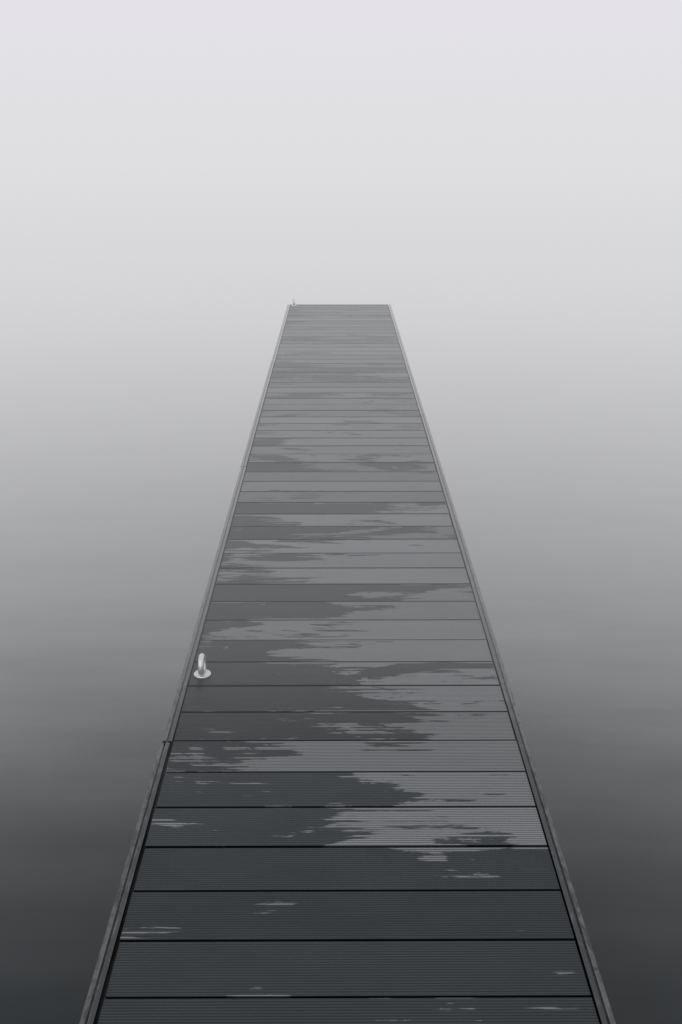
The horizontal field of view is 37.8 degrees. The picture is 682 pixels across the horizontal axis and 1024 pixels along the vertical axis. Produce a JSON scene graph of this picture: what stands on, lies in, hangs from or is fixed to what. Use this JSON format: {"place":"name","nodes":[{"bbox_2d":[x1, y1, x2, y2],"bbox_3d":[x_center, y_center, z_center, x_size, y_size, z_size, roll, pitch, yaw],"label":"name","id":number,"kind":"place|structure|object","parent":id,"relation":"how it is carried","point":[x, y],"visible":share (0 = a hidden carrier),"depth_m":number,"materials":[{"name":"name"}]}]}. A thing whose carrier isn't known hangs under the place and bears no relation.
{"place":"outdoors","nodes":[
{"label":"outdoors","id":0,"kind":"place"},
{"bbox_2d":[0,134,681,1023],"bbox_3d":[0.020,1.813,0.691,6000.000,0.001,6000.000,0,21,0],"label":"lake water","id":1,"kind":"structure","parent":0,"point":[526,286],"depth_m":6.76,"materials":[{"name":"black liquid"}]},
{"bbox_2d":[0,0,681,133],"label":"sky","id":2,"kind":"structure","parent":0,"point":[67,66],"materials":[{"name":"white"}]},
{"bbox_2d":[98,305,598,1023],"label":"deck boards","id":3,"kind":"object","parent":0,"point":[346,827],"visible":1,"depth_m":2.58,"materials":[{"name":"grey wood"}]},
{"bbox_2d":[194,653,210,678],"bbox_3d":[-0.427,0.468,3.055,0.053,0.070,0.054,19,28,41],"label":"mooring ring","id":4,"kind":"object","parent":3,"relation":"on","point":[202,672],"visible":1,"depth_m":3.04,"materials":[{"name":"silver metal"}]},
{"bbox_2d":[79,304,615,1023],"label":"dock edge rails","id":5,"kind":"object","parent":3,"relation":"attached to","point":[103,974],"visible":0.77,"depth_m":2.57,"materials":[{"name":"grey wood"}]}
]}

